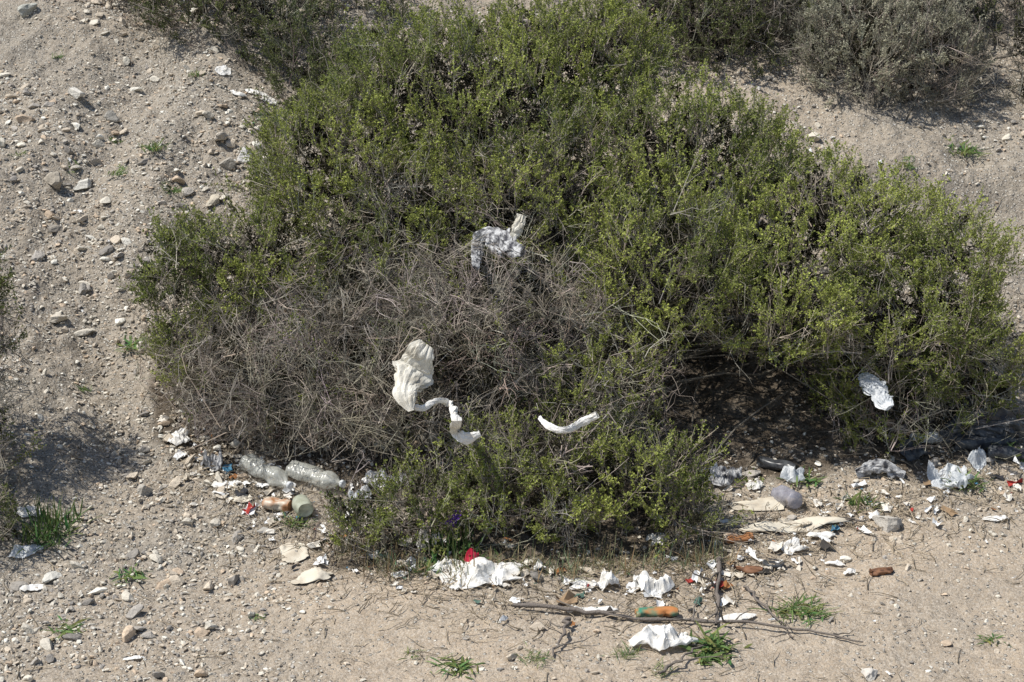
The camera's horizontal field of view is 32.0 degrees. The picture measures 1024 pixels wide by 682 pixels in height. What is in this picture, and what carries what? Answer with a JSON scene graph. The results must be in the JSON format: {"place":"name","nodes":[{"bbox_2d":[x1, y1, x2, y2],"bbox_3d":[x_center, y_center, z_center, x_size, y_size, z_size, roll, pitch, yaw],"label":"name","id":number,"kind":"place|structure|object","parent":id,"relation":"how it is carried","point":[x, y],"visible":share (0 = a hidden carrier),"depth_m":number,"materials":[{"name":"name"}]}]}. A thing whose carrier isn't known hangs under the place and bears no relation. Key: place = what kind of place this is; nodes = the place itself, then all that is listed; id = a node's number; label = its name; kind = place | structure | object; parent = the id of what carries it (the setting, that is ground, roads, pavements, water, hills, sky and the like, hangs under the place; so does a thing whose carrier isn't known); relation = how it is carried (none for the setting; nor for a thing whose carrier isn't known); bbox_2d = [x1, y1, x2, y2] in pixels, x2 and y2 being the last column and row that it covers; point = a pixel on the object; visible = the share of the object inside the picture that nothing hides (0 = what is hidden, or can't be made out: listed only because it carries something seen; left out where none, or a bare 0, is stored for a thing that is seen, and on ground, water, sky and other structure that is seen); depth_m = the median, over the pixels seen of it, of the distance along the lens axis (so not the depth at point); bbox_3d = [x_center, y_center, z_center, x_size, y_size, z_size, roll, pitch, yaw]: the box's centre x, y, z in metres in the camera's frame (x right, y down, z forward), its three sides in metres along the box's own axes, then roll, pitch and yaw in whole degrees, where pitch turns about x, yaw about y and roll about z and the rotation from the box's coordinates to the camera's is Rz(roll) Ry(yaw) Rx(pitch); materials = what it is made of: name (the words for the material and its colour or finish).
{"place":"outdoors","nodes":[
{"label":"outdoors","id":0,"kind":"place"},
{"bbox_2d":[0,0,1023,681],"bbox_3d":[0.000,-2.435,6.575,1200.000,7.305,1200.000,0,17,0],"label":"ground","id":1,"kind":"structure","parent":0,"point":[720,408],"depth_m":8.28,"materials":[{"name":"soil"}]},
{"bbox_2d":[8,544,43,557],"bbox_3d":[-2.088,0.898,7.669,0.155,0.044,0.073,-11,20,-31],"label":"paper scrap","id":2,"kind":"object","parent":1,"relation":"on","point":[29,549],"visible":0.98,"depth_m":7.66,"materials":[{"name":"white paper"}]},
{"bbox_2d":[17,3,36,17],"bbox_3d":[-3.155,-2.155,11.627,0.128,0.096,0.079,-5,18,-16],"label":"rock","id":3,"kind":"object","parent":1,"relation":"on","point":[25,9],"visible":1,"depth_m":11.59,"materials":[{"name":"stone"}]},
{"bbox_2d":[16,505,39,516],"bbox_3d":[-2.150,0.754,7.922,0.129,0.038,0.074,-5,18,-16],"label":"paper scrap","id":4,"kind":"object","parent":1,"relation":"on","point":[23,513],"visible":0.63,"depth_m":7.92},
{"bbox_2d":[19,584,43,590],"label":"paper scrap","id":5,"kind":"object","parent":1,"relation":"on","point":[30,587],"visible":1,"depth_m":7.44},
{"bbox_2d":[0,244,82,546],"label":"dry shrub","id":6,"kind":"object","parent":1,"relation":"on","point":[5,533],"visible":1,"depth_m":8.04,"materials":[{"name":"brown plant"}]},
{"bbox_2d":[11,519,73,555],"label":"weed","id":7,"kind":"object","parent":1,"relation":"on","point":[43,537],"visible":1,"depth_m":7.73,"materials":[{"name":"green plant"}]},
{"bbox_2d":[42,571,61,583],"bbox_3d":[-1.941,0.995,7.519,0.065,0.037,0.093,12,21,34],"label":"rock","id":8,"kind":"object","parent":1,"relation":"on","point":[50,576],"visible":1,"depth_m":7.50,"materials":[{"name":"stone"}]},
{"bbox_2d":[43,171,61,191],"bbox_3d":[-2.597,-0.901,10.163,0.133,0.134,0.090,16,23,42],"label":"rock","id":9,"kind":"object","parent":1,"relation":"on","point":[53,179],"visible":1,"depth_m":10.12,"materials":[{"name":"stone"}]},
{"bbox_2d":[4,492,105,545],"bbox_3d":[-2.018,0.747,7.822,0.427,0.186,0.442,13,21,36],"label":"weed","id":10,"kind":"object","parent":1,"relation":"on","point":[48,518],"visible":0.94,"depth_m":7.83,"materials":[{"name":"green plant"}]},
{"bbox_2d":[49,313,68,322],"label":"rock","id":11,"kind":"object","parent":1,"relation":"on","point":[56,317],"visible":1,"depth_m":9.27,"materials":[{"name":"stone"}]},
{"bbox_2d":[47,615,89,639],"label":"weed","id":12,"kind":"object","parent":1,"relation":"on","point":[64,631],"visible":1,"depth_m":7.16,"materials":[{"name":"green plant"}]},
{"bbox_2d":[68,87,84,98],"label":"rock","id":13,"kind":"object","parent":1,"relation":"on","point":[74,93],"visible":1,"depth_m":10.88,"materials":[{"name":"stone"}]},
{"bbox_2d":[73,178,91,190],"bbox_3d":[-2.464,-0.889,10.242,0.105,0.082,0.064,-3,17,-11],"label":"rock","id":14,"kind":"object","parent":1,"relation":"on","point":[84,184],"visible":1,"depth_m":10.22,"materials":[{"name":"stone"}]},
{"bbox_2d":[104,110,119,122],"bbox_3d":[-2.422,-1.356,10.810,0.090,0.080,0.071,0,17,0],"label":"rock","id":15,"kind":"object","parent":1,"relation":"on","point":[111,116],"visible":1,"depth_m":10.80,"materials":[{"name":"stone"}]},
{"bbox_2d":[110,562,148,584],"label":"weed","id":16,"kind":"object","parent":1,"relation":"on","point":[139,576],"visible":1,"depth_m":7.55,"materials":[{"name":"green plant"}]},
{"bbox_2d":[116,329,144,351],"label":"weed","id":17,"kind":"object","parent":1,"relation":"on","point":[130,344],"visible":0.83,"depth_m":9.27,"materials":[{"name":"green plant"}]},
{"bbox_2d":[137,484,153,495],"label":"rock","id":18,"kind":"object","parent":1,"relation":"on","point":[143,490],"visible":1,"depth_m":8.15,"materials":[{"name":"stone"}]},
{"bbox_2d":[136,137,172,151],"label":"weed","id":19,"kind":"object","parent":1,"relation":"on","point":[149,147],"visible":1,"depth_m":10.41,"materials":[{"name":"green plant"}]},
{"bbox_2d":[167,427,190,445],"bbox_3d":[-1.604,0.454,8.572,0.115,0.058,0.122,-7,18,-22],"label":"paper scrap","id":20,"kind":"object","parent":1,"relation":"on","point":[179,438],"visible":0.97,"depth_m":8.55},
{"bbox_2d":[200,449,222,470],"bbox_3d":[-1.409,0.543,8.390,0.112,0.108,0.102,0,17,0],"label":"plastic wrapper","id":21,"kind":"object","parent":1,"relation":"on","point":[216,461],"visible":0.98,"depth_m":8.38,"materials":[{"name":"plastic"}]},
{"bbox_2d":[219,157,235,170],"bbox_3d":[-1.664,-1.036,10.465,0.103,0.090,0.079,0,17,0],"label":"rock","id":22,"kind":"object","parent":1,"relation":"on","point":[228,163],"visible":1,"depth_m":10.43,"materials":[{"name":"stone"}]},
{"bbox_2d":[101,0,413,138],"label":"green shrub","id":23,"kind":"object","parent":1,"relation":"on","point":[315,59],"visible":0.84,"depth_m":11.15,"materials":[{"name":"green plant"}]},
{"bbox_2d":[262,497,291,511],"bbox_3d":[-1.060,0.738,8.062,0.131,0.059,0.072,6,18,20],"label":"drink can","id":24,"kind":"object","parent":1,"relation":"on","point":[275,503],"visible":1,"depth_m":8.04,"materials":[{"name":"metal"}]},
{"bbox_2d":[279,540,308,562],"bbox_3d":[-0.944,0.911,7.742,0.120,0.030,0.175,-4,17,-13],"label":"paper sheet","id":25,"kind":"object","parent":1,"relation":"on","point":[292,555],"visible":1,"depth_m":7.73,"materials":[{"name":"paper"}]},
{"bbox_2d":[275,511,319,530],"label":"weed","id":26,"kind":"object","parent":1,"relation":"on","point":[300,521],"visible":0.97,"depth_m":7.95,"materials":[{"name":"green plant"}]},
{"bbox_2d":[292,494,313,516],"bbox_3d":[-0.940,0.741,8.017,0.084,0.081,0.111,-7,18,-21],"label":"plastic jar","id":27,"kind":"object","parent":1,"relation":"on","point":[302,505],"visible":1,"depth_m":7.98,"materials":[{"name":"plastic"}]},
{"bbox_2d":[290,567,332,583],"bbox_3d":[-0.845,0.986,7.526,0.182,0.047,0.094,0,17,0],"label":"paper sheet","id":28,"kind":"object","parent":1,"relation":"on","point":[311,575],"visible":1,"depth_m":7.51,"materials":[{"name":"paper"}]},
{"bbox_2d":[318,530,391,558],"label":"weed","id":29,"kind":"object","parent":1,"relation":"on","point":[363,551],"visible":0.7,"depth_m":7.69,"materials":[{"name":"green plant"}]},
{"bbox_2d":[360,469,397,488],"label":"foam pieces","id":30,"kind":"object","parent":1,"relation":"on","point":[370,474],"visible":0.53,"depth_m":8.23,"materials":[{"name":"white plastic"}]},
{"bbox_2d":[364,542,423,579],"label":"weed","id":31,"kind":"object","parent":1,"relation":"on","point":[379,560],"visible":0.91,"depth_m":7.56,"materials":[{"name":"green plant"}]},
{"bbox_2d":[363,544,428,581],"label":"weed","id":32,"kind":"object","parent":1,"relation":"on","point":[416,565],"visible":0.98,"depth_m":7.52,"materials":[{"name":"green plant"}]},
{"bbox_2d":[407,551,445,576],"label":"weed","id":33,"kind":"object","parent":1,"relation":"on","point":[429,563],"visible":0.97,"depth_m":7.53,"materials":[{"name":"green plant"}]},
{"bbox_2d":[416,523,441,549],"bbox_3d":[-0.357,0.846,7.710,0.116,0.108,0.093,0,17,0],"label":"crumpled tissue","id":34,"kind":"object","parent":1,"relation":"on","point":[419,541],"visible":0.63,"depth_m":7.72,"materials":[{"name":"white paper"}]},
{"bbox_2d":[421,545,474,585],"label":"weed","id":35,"kind":"object","parent":1,"relation":"on","point":[454,564],"visible":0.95,"depth_m":7.45,"materials":[{"name":"green plant"}]},
{"bbox_2d":[406,510,492,566],"bbox_3d":[-0.256,0.815,7.664,0.322,0.210,0.352,-15,22,-40],"label":"purple flower weed","id":36,"kind":"object","parent":1,"relation":"on","point":[452,545],"visible":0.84,"depth_m":7.66,"materials":[{"name":"green plant"}]},
{"bbox_2d":[427,652,483,679],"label":"weed","id":37,"kind":"object","parent":1,"relation":"on","point":[459,668],"visible":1,"depth_m":6.81,"materials":[{"name":"green plant"}]},
{"bbox_2d":[464,548,478,561],"bbox_3d":[-0.170,0.913,7.564,0.127,0.083,0.078,0,17,0],"label":"red cloth","id":38,"kind":"object","parent":1,"relation":"on","point":[471,552],"visible":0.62,"depth_m":7.55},
{"bbox_2d":[431,556,522,588],"bbox_3d":[-0.148,0.957,7.465,0.407,0.085,0.229,0,17,0],"label":"white cloth","id":39,"kind":"object","parent":1,"relation":"on","point":[483,570],"visible":0.95,"depth_m":7.45,"materials":[{"name":"fabric"}]},
{"bbox_2d":[475,541,520,568],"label":"weed","id":40,"kind":"object","parent":1,"relation":"on","point":[494,557],"visible":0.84,"depth_m":7.58,"materials":[{"name":"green plant"}]},
{"bbox_2d":[0,184,1023,681],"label":"dry twig litter","id":41,"kind":"object","parent":1,"relation":"on","point":[682,574],"visible":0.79,"depth_m":7.68,"materials":[{"name":"brown wood"}]},
{"bbox_2d":[0,124,1023,674],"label":"litter scraps","id":42,"kind":"object","parent":1,"relation":"on","point":[568,596],"visible":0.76,"depth_m":7.81,"materials":[{"name":"paper"}]},
{"bbox_2d":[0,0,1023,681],"bbox_3d":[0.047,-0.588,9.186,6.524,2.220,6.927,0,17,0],"label":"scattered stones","id":43,"kind":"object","parent":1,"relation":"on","point":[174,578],"visible":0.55,"depth_m":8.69,"materials":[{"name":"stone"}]},
{"bbox_2d":[514,642,555,667],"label":"weed","id":44,"kind":"object","parent":1,"relation":"on","point":[535,659],"visible":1,"depth_m":6.86,"materials":[{"name":"green plant"}]},
{"bbox_2d":[509,536,565,581],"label":"weed","id":45,"kind":"object","parent":1,"relation":"on","point":[532,560],"visible":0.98,"depth_m":7.53,"materials":[{"name":"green plant"}]},
{"bbox_2d":[92,0,1023,579],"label":"green shrub","id":46,"kind":"object","parent":1,"relation":"on","point":[398,324],"visible":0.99,"depth_m":8.48,"materials":[{"name":"green plant"}]},
{"bbox_2d":[392,339,433,411],"bbox_3d":[-0.458,0.140,7.813,0.172,0.265,0.257,7,18,23],"label":"plastic bag","id":47,"kind":"object","parent":46,"relation":"on","point":[413,364],"visible":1,"depth_m":7.83,"materials":[{"name":"white plastic"}]},
{"bbox_2d":[414,398,480,444],"bbox_3d":[-0.258,0.324,7.656,0.222,0.160,0.439,-10,20,-30],"label":"plastic bag strip","id":48,"kind":"object","parent":46,"relation":"on","point":[463,437],"visible":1,"depth_m":7.54,"materials":[{"name":"plastic"}]},
{"bbox_2d":[471,226,526,270],"bbox_3d":[-0.063,-0.422,8.164,0.258,0.132,0.511,0,17,0],"label":"torn plastic bag","id":49,"kind":"object","parent":46,"relation":"on","point":[500,236],"visible":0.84,"depth_m":8.25,"materials":[{"name":"plastic"}]},
{"bbox_2d":[510,213,526,240],"bbox_3d":[0.031,-0.518,8.233,0.085,0.135,0.044,-13,21,-36],"label":"torn plastic bag","id":50,"kind":"object","parent":49,"relation":"on","point":[517,227],"visible":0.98,"depth_m":8.22,"materials":[{"name":"plastic"}]},
{"bbox_2d":[538,412,598,433],"bbox_3d":[0.244,0.345,7.553,0.258,0.080,0.115,-2,17,-8],"label":"plastic bag strip","id":51,"kind":"object","parent":46,"relation":"on","point":[580,422],"visible":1,"depth_m":7.56,"materials":[{"name":"white plastic"}]},
{"bbox_2d":[858,372,893,410],"bbox_3d":[1.662,0.232,8.158,0.130,0.085,0.332,0,17,0],"label":"plastic wrapper","id":52,"kind":"object","parent":46,"relation":"on","point":[875,389],"visible":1,"depth_m":8.13,"materials":[{"name":"plastic"}]},
{"bbox_2d":[542,616,592,656],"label":"dead branch","id":53,"kind":"object","parent":1,"relation":"on","point":[566,621],"visible":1,"depth_m":6.99,"materials":[{"name":"brown wood"}]},
{"bbox_2d":[547,526,599,584],"bbox_3d":[0.260,0.907,7.503,0.280,0.151,0.320,-15,22,-40],"label":"weed","id":54,"kind":"object","parent":1,"relation":"on","point":[567,568],"visible":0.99,"depth_m":7.50,"materials":[{"name":"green plant"}]},
{"bbox_2d":[569,578,599,588],"bbox_3d":[0.312,1.009,7.425,0.151,0.029,0.077,0,17,0],"label":"paper scrap","id":55,"kind":"object","parent":1,"relation":"on","point":[579,583],"visible":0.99,"depth_m":7.43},
{"bbox_2d":[558,534,617,573],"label":"weed","id":56,"kind":"object","parent":1,"relation":"on","point":[606,557],"visible":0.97,"depth_m":7.61,"materials":[{"name":"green plant"}]},
{"bbox_2d":[597,571,620,590],"bbox_3d":[0.403,0.985,7.424,0.101,0.078,0.079,-8,19,-25],"label":"paper scrap","id":57,"kind":"object","parent":1,"relation":"on","point":[606,578],"visible":1,"depth_m":7.41,"materials":[{"name":"paper"}]},
{"bbox_2d":[585,529,644,580],"bbox_3d":[0.433,0.910,7.531,0.247,0.154,0.244,15,22,40],"label":"weed","id":58,"kind":"object","parent":1,"relation":"on","point":[624,568],"visible":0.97,"depth_m":7.54,"materials":[{"name":"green plant"}]},
{"bbox_2d":[603,641,645,660],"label":"weed","id":59,"kind":"object","parent":1,"relation":"on","point":[636,651],"visible":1,"depth_m":6.90,"materials":[{"name":"green plant"}]},
{"bbox_2d":[619,530,680,573],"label":"weed","id":60,"kind":"object","parent":1,"relation":"on","point":[651,561],"visible":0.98,"depth_m":7.60,"materials":[{"name":"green plant"}]},
{"bbox_2d":[633,570,674,595],"bbox_3d":[0.577,0.996,7.401,0.157,0.073,0.160,15,23,40],"label":"crumpled tissue","id":61,"kind":"object","parent":1,"relation":"on","point":[647,583],"visible":1,"depth_m":7.37,"materials":[{"name":"white paper"}]},
{"bbox_2d":[635,606,678,616],"bbox_3d":[0.581,1.090,7.183,0.171,0.041,0.064,-2,17,-6],"label":"drink can","id":62,"kind":"object","parent":1,"relation":"on","point":[663,611],"visible":1,"depth_m":7.16,"materials":[{"name":"metal"}]},
{"bbox_2d":[628,624,698,650],"bbox_3d":[0.583,1.144,6.966,0.251,0.080,0.174,-10,19,-28],"label":"crumpled paper","id":63,"kind":"object","parent":1,"relation":"on","point":[656,637],"visible":1,"depth_m":6.94,"materials":[{"name":"paper"}]},
{"bbox_2d":[513,590,862,642],"bbox_3d":[0.707,1.023,7.157,1.395,0.185,0.230,4,17,12],"label":"dead branch","id":64,"kind":"object","parent":1,"relation":"on","point":[582,611],"visible":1,"depth_m":7.13,"materials":[{"name":"brown wood"}]},
{"bbox_2d":[658,639,722,674],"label":"dead branch","id":65,"kind":"object","parent":1,"relation":"on","point":[666,667],"visible":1,"depth_m":6.79,"materials":[{"name":"brown wood"}]},
{"bbox_2d":[660,539,721,580],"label":"weed","id":66,"kind":"object","parent":1,"relation":"on","point":[697,559],"visible":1,"depth_m":7.55,"materials":[{"name":"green plant"}]},
{"bbox_2d":[668,526,742,566],"bbox_3d":[0.823,0.867,7.616,0.333,0.147,0.325,0,17,0],"label":"weed","id":67,"kind":"object","parent":1,"relation":"on","point":[715,552],"visible":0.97,"depth_m":7.62,"materials":[{"name":"green plant"}]},
{"bbox_2d":[688,556,722,625],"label":"dead branch","id":68,"kind":"object","parent":1,"relation":"on","point":[719,559],"visible":0.97,"depth_m":7.36,"materials":[{"name":"brown wood"}]},
{"bbox_2d":[677,645,735,664],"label":"weed","id":69,"kind":"object","parent":1,"relation":"on","point":[704,654],"visible":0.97,"depth_m":6.88,"materials":[{"name":"green plant"}]},
{"bbox_2d":[564,0,867,98],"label":"green shrub","id":70,"kind":"object","parent":1,"relation":"on","point":[708,13],"visible":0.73,"depth_m":10.99,"materials":[{"name":"green plant"}]},
{"bbox_2d":[689,620,751,652],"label":"weed","id":71,"kind":"object","parent":1,"relation":"on","point":[707,640],"visible":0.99,"depth_m":6.97,"materials":[{"name":"green plant"}]},
{"bbox_2d":[710,466,741,485],"bbox_3d":[0.983,0.607,8.203,0.129,0.086,0.172,14,22,39],"label":"plastic wrapper","id":72,"kind":"object","parent":1,"relation":"on","point":[725,476],"visible":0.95,"depth_m":8.16,"materials":[{"name":"plastic"}]},
{"bbox_2d":[718,613,756,619],"bbox_3d":[0.906,1.108,7.176,0.164,0.016,0.065,-2,17,-7],"label":"paper scrap","id":73,"kind":"object","parent":1,"relation":"on","point":[734,616],"visible":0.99,"depth_m":7.17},
{"bbox_2d":[722,532,753,543],"bbox_3d":[0.984,0.858,7.769,0.134,0.045,0.067,0,17,0],"label":"drink can","id":74,"kind":"object","parent":1,"relation":"on","point":[746,536],"visible":0.97,"depth_m":7.75,"materials":[{"name":"metal"}]},
{"bbox_2d":[734,564,763,574],"bbox_3d":[0.996,0.963,7.514,0.121,0.044,0.066,5,18,17],"label":"rusty can","id":75,"kind":"object","parent":1,"relation":"on","point":[749,569],"visible":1,"depth_m":7.50,"materials":[{"name":"metal"}]},
{"bbox_2d":[745,478,762,489],"bbox_3d":[1.106,0.652,8.161,0.085,0.042,0.072,0,17,0],"label":"paper scrap","id":76,"kind":"object","parent":1,"relation":"on","point":[757,484],"visible":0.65,"depth_m":8.15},
{"bbox_2d":[727,497,783,510],"bbox_3d":[1.096,0.733,8.043,0.271,0.030,0.108,0,17,0],"label":"cardboard piece","id":77,"kind":"object","parent":1,"relation":"on","point":[758,504],"visible":0.99,"depth_m":8.03,"materials":[{"name":"cardboard"}]},
{"bbox_2d":[743,585,796,637],"bbox_3d":[1.039,1.088,7.198,0.117,0.048,0.446,-2,17,-6],"label":"dead branch","id":78,"kind":"object","parent":1,"relation":"on","point":[767,607],"visible":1,"depth_m":7.20,"materials":[{"name":"brown wood"}]},
{"bbox_2d":[762,559,784,567],"bbox_3d":[1.108,0.942,7.567,0.094,0.024,0.093,0,17,0],"label":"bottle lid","id":79,"kind":"object","parent":1,"relation":"on","point":[766,563],"visible":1,"depth_m":7.55,"materials":[{"name":"plastic"}]},
{"bbox_2d":[756,456,798,470],"bbox_3d":[1.234,0.576,8.301,0.201,0.059,0.070,12,21,34],"label":"dark bottle","id":80,"kind":"object","parent":1,"relation":"on","point":[764,462],"visible":0.95,"depth_m":8.29,"materials":[{"name":"plastic"}]},
{"bbox_2d":[771,485,802,508],"bbox_3d":[1.240,0.706,8.048,0.087,0.103,0.159,-7,18,-21],"label":"rock","id":81,"kind":"object","parent":1,"relation":"on","point":[784,495],"visible":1,"depth_m":8.00,"materials":[{"name":"stone"}]},
{"bbox_2d":[765,596,812,618],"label":"weed","id":82,"kind":"object","parent":1,"relation":"on","point":[782,611],"visible":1,"depth_m":7.22,"materials":[{"name":"green plant"}]},
{"bbox_2d":[780,465,805,482],"bbox_3d":[1.293,0.603,8.227,0.124,0.066,0.107,0,17,0],"label":"plastic wrapper","id":83,"kind":"object","parent":1,"relation":"on","point":[790,473],"visible":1,"depth_m":8.20,"materials":[{"name":"plastic"}]},
{"bbox_2d":[780,537,808,554],"bbox_3d":[1.217,0.882,7.680,0.127,0.049,0.083,0,17,0],"label":"paper scrap","id":84,"kind":"object","parent":1,"relation":"on","point":[795,547],"visible":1,"depth_m":7.69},
{"bbox_2d":[750,591,840,628],"bbox_3d":[1.154,1.077,7.210,0.338,0.042,0.328,-10,20,-29],"label":"weed","id":85,"kind":"object","parent":1,"relation":"on","point":[814,612],"visible":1,"depth_m":7.21,"materials":[{"name":"green plant"}]},
{"bbox_2d":[740,516,853,532],"bbox_3d":[1.251,0.804,7.874,0.526,0.046,0.100,-2,17,-6],"label":"plastic strip","id":86,"kind":"object","parent":1,"relation":"on","point":[817,521],"visible":1,"depth_m":7.87,"materials":[{"name":"plastic"}]},
{"bbox_2d":[776,465,827,486],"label":"weed","id":87,"kind":"object","parent":1,"relation":"on","point":[816,482],"visible":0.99,"depth_m":8.20,"materials":[{"name":"green plant"}]},
{"bbox_2d":[806,531,834,537],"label":"paper scrap","id":88,"kind":"object","parent":1,"relation":"on","point":[827,534],"visible":1,"depth_m":7.78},
{"bbox_2d":[833,489,886,512],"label":"weed","id":89,"kind":"object","parent":1,"relation":"on","point":[858,498],"visible":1,"depth_m":8.03,"materials":[{"name":"green plant"}]},
{"bbox_2d":[861,667,877,680],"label":"rock","id":90,"kind":"object","parent":1,"relation":"on","point":[869,674],"visible":1,"depth_m":6.75,"materials":[{"name":"stone"}]},
{"bbox_2d":[855,458,905,478],"bbox_3d":[1.695,0.586,8.216,0.230,0.101,0.055,2,17,8],"label":"plastic wrapper","id":91,"kind":"object","parent":1,"relation":"on","point":[879,466],"visible":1,"depth_m":8.20,"materials":[{"name":"plastic"}]},
{"bbox_2d":[745,0,1017,122],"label":"gray shrub","id":92,"kind":"object","parent":1,"relation":"on","point":[912,19],"visible":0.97,"depth_m":10.70,"materials":[{"name":"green plant"}]},
{"bbox_2d":[869,567,893,575],"bbox_3d":[1.550,0.967,7.487,0.101,0.038,0.060,-4,17,-12],"label":"rusty can","id":93,"kind":"object","parent":1,"relation":"on","point":[880,571],"visible":1,"depth_m":7.47,"materials":[{"name":"metal"}]},
{"bbox_2d":[872,515,901,531],"bbox_3d":[1.658,0.807,7.870,0.134,0.095,0.103,0,17,0],"label":"rock","id":94,"kind":"object","parent":1,"relation":"on","point":[889,523],"visible":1,"depth_m":7.83,"materials":[{"name":"stone"}]},
{"bbox_2d":[898,437,930,460],"bbox_3d":[1.885,0.499,8.358,0.158,0.098,0.100,0,17,0],"label":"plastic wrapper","id":95,"kind":"object","parent":1,"relation":"on","point":[918,452],"visible":0.88,"depth_m":8.34,"materials":[{"name":"plastic"}]},
{"bbox_2d":[909,431,942,442],"bbox_3d":[1.979,0.456,8.432,0.201,0.059,0.069,-2,17,-5],"label":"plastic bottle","id":96,"kind":"object","parent":1,"relation":"on","point":[935,436],"visible":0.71,"depth_m":8.41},
{"bbox_2d":[927,461,974,489],"bbox_3d":[2.009,0.600,8.180,0.225,0.114,0.173,-5,18,-15],"label":"torn plastic bag","id":97,"kind":"object","parent":1,"relation":"on","point":[955,475],"visible":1,"depth_m":8.17,"materials":[{"name":"plastic"}]},
{"bbox_2d":[939,466,995,492],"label":"weed","id":98,"kind":"object","parent":1,"relation":"on","point":[972,481],"visible":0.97,"depth_m":8.15,"materials":[{"name":"green plant"}]},
{"bbox_2d":[945,135,991,157],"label":"weed","id":99,"kind":"object","parent":1,"relation":"on","point":[968,151],"visible":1,"depth_m":10.46,"materials":[{"name":"green plant"}]},
{"bbox_2d":[924,0,1023,107],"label":"dry shrub","id":100,"kind":"object","parent":1,"relation":"on","point":[1018,22],"visible":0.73,"depth_m":11.28,"materials":[{"name":"brown plant"}]},
{"bbox_2d":[967,447,986,469],"bbox_3d":[2.166,0.540,8.308,0.083,0.090,0.108,13,22,37],"label":"torn plastic bag","id":101,"kind":"object","parent":1,"relation":"on","point":[976,459],"visible":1,"depth_m":8.29,"materials":[{"name":"plastic"}]},
{"bbox_2d":[953,435,1008,450],"bbox_3d":[2.208,0.480,8.419,0.261,0.076,0.090,-2,17,-6],"label":"dark bottle","id":102,"kind":"object","parent":1,"relation":"on","point":[982,442],"visible":0.94,"depth_m":8.38,"materials":[{"name":"plastic"}]},
{"bbox_2d":[939,407,1023,444],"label":"dark plastic bag","id":103,"kind":"object","parent":1,"relation":"on","point":[1008,428],"visible":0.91,"depth_m":8.41,"materials":[{"name":"plastic"}]},
{"bbox_2d":[987,445,1023,460],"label":"dark bottle","id":104,"kind":"object","parent":1,"relation":"on","point":[1000,451],"visible":1,"depth_m":8.30,"materials":[{"name":"plastic"}]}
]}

